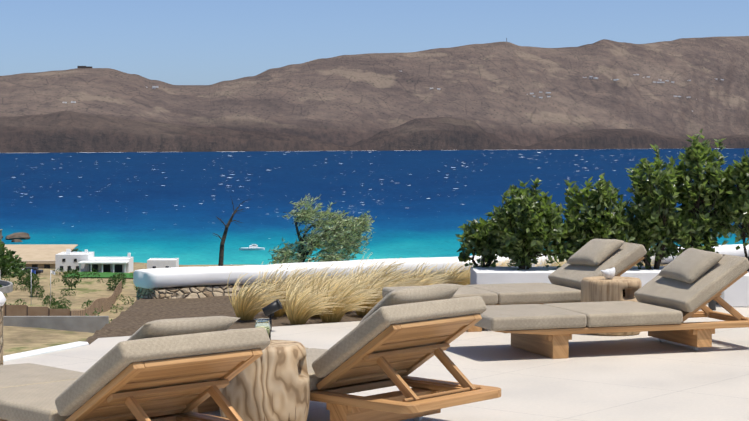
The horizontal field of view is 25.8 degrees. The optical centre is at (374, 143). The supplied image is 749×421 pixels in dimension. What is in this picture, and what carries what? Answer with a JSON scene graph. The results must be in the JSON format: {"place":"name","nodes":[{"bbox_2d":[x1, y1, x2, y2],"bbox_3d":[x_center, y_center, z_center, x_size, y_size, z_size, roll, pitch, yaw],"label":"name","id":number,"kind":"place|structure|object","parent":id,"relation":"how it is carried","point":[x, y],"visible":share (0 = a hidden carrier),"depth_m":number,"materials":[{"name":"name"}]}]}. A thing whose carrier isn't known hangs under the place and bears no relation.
{"place":"outdoors","nodes":[
{"label":"outdoors","id":0,"kind":"place"},
{"bbox_2d":[0,280,12,293],"bbox_3d":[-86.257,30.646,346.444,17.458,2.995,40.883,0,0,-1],"label":"round planter","id":1,"kind":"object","parent":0,"point":[7,288],"depth_m":349.31,"materials":[{"name":"white concrete"}]},
{"bbox_2d":[4,244,77,268],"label":"tan building","id":2,"kind":"structure","parent":0,"point":[37,256],"depth_m":473.41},
{"bbox_2d":[65,272,132,277],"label":"lawn","id":3,"kind":"structure","parent":0,"point":[105,274],"depth_m":414.67,"materials":[{"name":"green plant"}]},
{"bbox_2d":[0,262,242,355],"bbox_3d":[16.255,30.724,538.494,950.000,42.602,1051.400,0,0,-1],"label":"hillside terrain","id":4,"kind":"structure","parent":0,"point":[19,339],"depth_m":332.51,"materials":[{"name":"beige soil"}]},
{"bbox_2d":[2,232,30,242],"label":"shore rocks","id":5,"kind":"object","parent":4,"relation":"on","point":[17,237],"visible":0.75,"depth_m":680.60,"materials":[{"name":"brown stone"}]},
{"bbox_2d":[22,267,42,273],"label":"parked car","id":6,"kind":"object","parent":4,"relation":"on","point":[37,270],"visible":0.56,"depth_m":417.55,"materials":[{"name":"blue paint"}]},
{"bbox_2d":[31,269,54,305],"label":"village flags","id":7,"kind":"object","parent":4,"relation":"on","point":[34,271],"visible":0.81,"depth_m":316.58,"materials":[{"name":"grey fabric"}]},
{"bbox_2d":[3,316,108,332],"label":"low wall","id":8,"kind":"structure","parent":4,"relation":"on","point":[91,324],"depth_m":203.98,"materials":[{"name":"grey concrete"}]},
{"bbox_2d":[3,280,121,315],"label":"fence","id":9,"kind":"object","parent":4,"relation":"on","point":[106,303],"visible":0.46,"depth_m":209.18,"materials":[{"name":"brown wood"}]},
{"bbox_2d":[0,239,170,322],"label":"village trees","id":10,"kind":"object","parent":4,"relation":"on","point":[7,258],"visible":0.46,"depth_m":366.47,"materials":[{"name":"green plant"}]},
{"bbox_2d":[55,249,132,272],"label":"white village house","id":11,"kind":"structure","parent":4,"relation":"on","point":[86,260],"depth_m":429.73,"materials":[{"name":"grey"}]},
{"bbox_2d":[147,258,178,268],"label":"small village houses","id":12,"kind":"structure","parent":0,"point":[161,262],"depth_m":456.75,"materials":[{"name":"white paint"}]},
{"bbox_2d":[83,296,363,344],"bbox_3d":[2.348,1.458,16.442,9.120,0.038,9.900,0,0,-1],"label":"soil bed","id":13,"kind":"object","parent":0,"point":[131,320],"depth_m":13.90,"materials":[{"name":"brown soil"}]},
{"bbox_2d":[262,299,282,330],"bbox_3d":[-0.771,1.339,12.377,0.158,0.328,0.082,0,0,1],"label":"garden spotlight","id":14,"kind":"object","parent":13,"relation":"on","point":[270,309],"visible":0.88,"depth_m":12.35,"materials":[{"name":"black metal"}]},
{"bbox_2d":[137,264,667,299],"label":"stone wall","id":15,"kind":"structure","parent":13,"relation":"on","point":[189,292],"depth_m":15.50,"materials":[{"name":"beige stone"}]},
{"bbox_2d":[133,244,748,288],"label":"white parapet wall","id":16,"kind":"structure","parent":15,"relation":"on","point":[154,278],"depth_m":15.98,"materials":[{"name":"white paint"}]},
{"bbox_2d":[227,250,666,323],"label":"feather grass plants","id":17,"kind":"object","parent":13,"relation":"on","point":[302,301],"visible":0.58,"depth_m":13.46,"materials":[{"name":"beige plant"}]},
{"bbox_2d":[213,197,249,265],"bbox_3d":[-1.689,1.314,19.417,0.458,1.420,0.187,0,0,-1],"label":"bare tree","id":18,"kind":"object","parent":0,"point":[221,252],"visible":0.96,"depth_m":19.42,"materials":[{"name":"brown plant"}]},
{"bbox_2d":[267,193,375,264],"bbox_3d":[-0.717,3.064,22.235,1.476,4.729,0.764,0,0,-1],"label":"olive tree","id":19,"kind":"object","parent":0,"point":[341,235],"visible":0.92,"depth_m":22.16,"materials":[{"name":"green plant"}]},
{"bbox_2d":[0,148,748,264],"bbox_3d":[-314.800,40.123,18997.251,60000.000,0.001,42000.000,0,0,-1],"label":"sea","id":20,"kind":"structure","parent":0,"point":[142,207],"depth_m":1307.14,"materials":[{"name":"liquid"}]},
{"bbox_2d":[239,244,264,249],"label":"boat","id":21,"kind":"object","parent":20,"relation":"on","point":[253,247],"visible":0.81,"depth_m":613.90,"materials":[{"name":"white"}]},
{"bbox_2d":[80,148,719,152],"bbox_3d":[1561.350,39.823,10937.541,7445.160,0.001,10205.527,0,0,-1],"label":"surf line","id":22,"kind":"object","parent":20,"relation":"on","point":[244,151],"visible":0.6,"depth_m":7868.41,"materials":[{"name":"white liquid"}]},
{"bbox_2d":[0,36,748,145],"bbox_3d":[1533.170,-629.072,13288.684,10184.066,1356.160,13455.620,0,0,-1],"label":"mountains","id":23,"kind":"structure","parent":0,"point":[345,100],"depth_m":11571.09,"materials":[{"name":"brown stone"}]},
{"bbox_2d":[77,38,506,67],"bbox_3d":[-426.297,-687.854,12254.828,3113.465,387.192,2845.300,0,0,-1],"label":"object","id":24,"kind":"object","parent":23,"relation":"on","point":[91,66],"visible":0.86,"depth_m":10807.44,"materials":[{"name":"brown stone"}]},
{"bbox_2d":[62,74,723,111],"bbox_3d":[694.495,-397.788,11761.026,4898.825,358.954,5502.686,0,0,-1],"label":"distant buildings","id":25,"kind":"structure","parent":23,"relation":"on","point":[154,87],"depth_m":13102.76,"materials":[{"name":"white"}]},
{"bbox_2d":[0,111,748,152],"bbox_3d":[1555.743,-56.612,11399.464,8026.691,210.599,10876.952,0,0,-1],"label":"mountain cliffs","id":26,"kind":"structure","parent":0,"point":[66,132],"depth_m":8117.88,"materials":[{"name":"brown stone"}]},
{"bbox_2d":[0,0,748,84],"label":"sky","id":27,"kind":"structure","parent":0,"point":[174,42],"materials":[{"name":"blue"}]},
{"bbox_2d":[3,304,748,420],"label":"terrace floor","id":28,"kind":"structure","parent":0,"point":[642,376],"depth_m":10.13,"materials":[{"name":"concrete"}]},
{"bbox_2d":[0,306,2,364],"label":"stone post","id":29,"kind":"object","parent":28,"relation":"on","point":[1,335],"visible":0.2,"depth_m":9.71,"materials":[{"name":"beige stone"}]},
{"bbox_2d":[0,291,5,305],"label":"stone post cap","id":30,"kind":"object","parent":29,"relation":"on","point":[2,299],"visible":1,"depth_m":9.59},
{"bbox_2d":[3,341,88,361],"bbox_3d":[-5.627,1.683,3.668,0.100,0.560,17.411,0,0,24],"label":"white ledge","id":31,"kind":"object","parent":28,"relation":"on","point":[41,351],"depth_m":11.12,"materials":[{"name":"white paint"}]},
{"bbox_2d":[0,316,269,420],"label":"lounger","id":32,"kind":"object","parent":28,"relation":"on","point":[178,369],"visible":1,"depth_m":6.94,"materials":[{"name":"beige fabric"}]},
{"bbox_2d":[219,340,309,420],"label":"stump side table","id":33,"kind":"object","parent":28,"relation":"on","point":[272,383],"visible":0.75,"depth_m":7.78,"materials":[{"name":"brown wood"}]},
{"bbox_2d":[255,318,270,340],"bbox_3d":[-0.548,0.919,8.043,0.080,0.112,0.080,0,0,-1],"label":"candle jar","id":34,"kind":"object","parent":33,"relation":"on","point":[264,323],"visible":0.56,"depth_m":8.02,"materials":[{"name":"clear glass"}]},
{"bbox_2d":[192,283,500,420],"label":"lounger","id":35,"kind":"object","parent":28,"relation":"on","point":[397,337],"visible":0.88,"depth_m":8.01,"materials":[{"name":"brown wood"}]},
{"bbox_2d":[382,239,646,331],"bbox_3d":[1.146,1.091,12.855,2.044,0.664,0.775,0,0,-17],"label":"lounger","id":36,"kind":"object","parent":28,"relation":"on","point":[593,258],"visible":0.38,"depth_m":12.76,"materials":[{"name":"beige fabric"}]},
{"bbox_2d":[470,266,748,306],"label":"planter troughs","id":37,"kind":"object","parent":28,"relation":"on","point":[736,294],"visible":0.19,"depth_m":14.41,"materials":[{"name":"white paint"}]},
{"bbox_2d":[455,217,501,267],"bbox_3d":[0.993,0.906,15.021,0.513,0.554,0.538,0,0,-1],"label":"shrub","id":38,"kind":"object","parent":37,"relation":"in","point":[477,236],"visible":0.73,"depth_m":14.93,"materials":[{"name":"green plant"}]},
{"bbox_2d":[486,178,573,269],"bbox_3d":[1.398,0.745,14.756,0.828,0.879,0.680,0,0,-1],"label":"shrub","id":39,"kind":"object","parent":37,"relation":"in","point":[526,227],"visible":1,"depth_m":14.62,"materials":[{"name":"green plant"}]},
{"bbox_2d":[555,172,637,261],"bbox_3d":[1.988,0.723,14.817,0.797,0.926,0.689,0,0,-1],"label":"shrub","id":40,"kind":"object","parent":37,"relation":"in","point":[595,219],"visible":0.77,"depth_m":14.65,"materials":[{"name":"green plant"}]},
{"bbox_2d":[624,144,682,268],"bbox_3d":[2.492,0.594,14.761,0.629,1.180,0.644,0,0,-1],"label":"shrub","id":41,"kind":"object","parent":37,"relation":"in","point":[652,209],"visible":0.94,"depth_m":14.66,"materials":[{"name":"green plant"}]},
{"bbox_2d":[656,129,737,259],"bbox_3d":[2.920,0.521,14.820,0.679,1.321,0.775,0,0,43],"label":"shrub","id":42,"kind":"object","parent":37,"relation":"in","point":[701,200],"visible":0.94,"depth_m":14.71,"materials":[{"name":"green plant"}]},
{"bbox_2d":[718,149,748,270],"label":"shrub","id":43,"kind":"object","parent":37,"relation":"in","point":[737,208],"visible":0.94,"depth_m":14.59,"materials":[{"name":"green plant"}]},
{"bbox_2d":[474,248,748,358],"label":"lounger","id":44,"kind":"object","parent":28,"relation":"on","point":[671,297],"visible":1,"depth_m":11.16,"materials":[{"name":"beige fabric"}]},
{"bbox_2d":[581,276,641,335],"bbox_3d":[1.776,1.218,12.287,0.454,0.411,0.434,0,0,-1],"label":"stump side table","id":45,"kind":"object","parent":28,"relation":"on","point":[602,288],"visible":0.5,"depth_m":12.11,"materials":[{"name":"brown wood"}]},
{"bbox_2d":[601,267,614,278],"bbox_3d":[1.744,0.974,12.255,0.124,0.088,0.072,0,0,-26],"label":"cup","id":46,"kind":"object","parent":45,"relation":"on","point":[608,273],"visible":1,"depth_m":12.23,"materials":[{"name":"white ceramic"}]},
{"bbox_2d":[708,300,715,309],"bbox_3d":[2.879,1.248,13.970,0.072,0.350,0.070,0,0,-1],"label":"bollard light","id":47,"kind":"object","parent":28,"relation":"on","point":[711,304],"visible":0.21,"depth_m":13.94,"materials":[{"name":"grey metal"}]}
]}

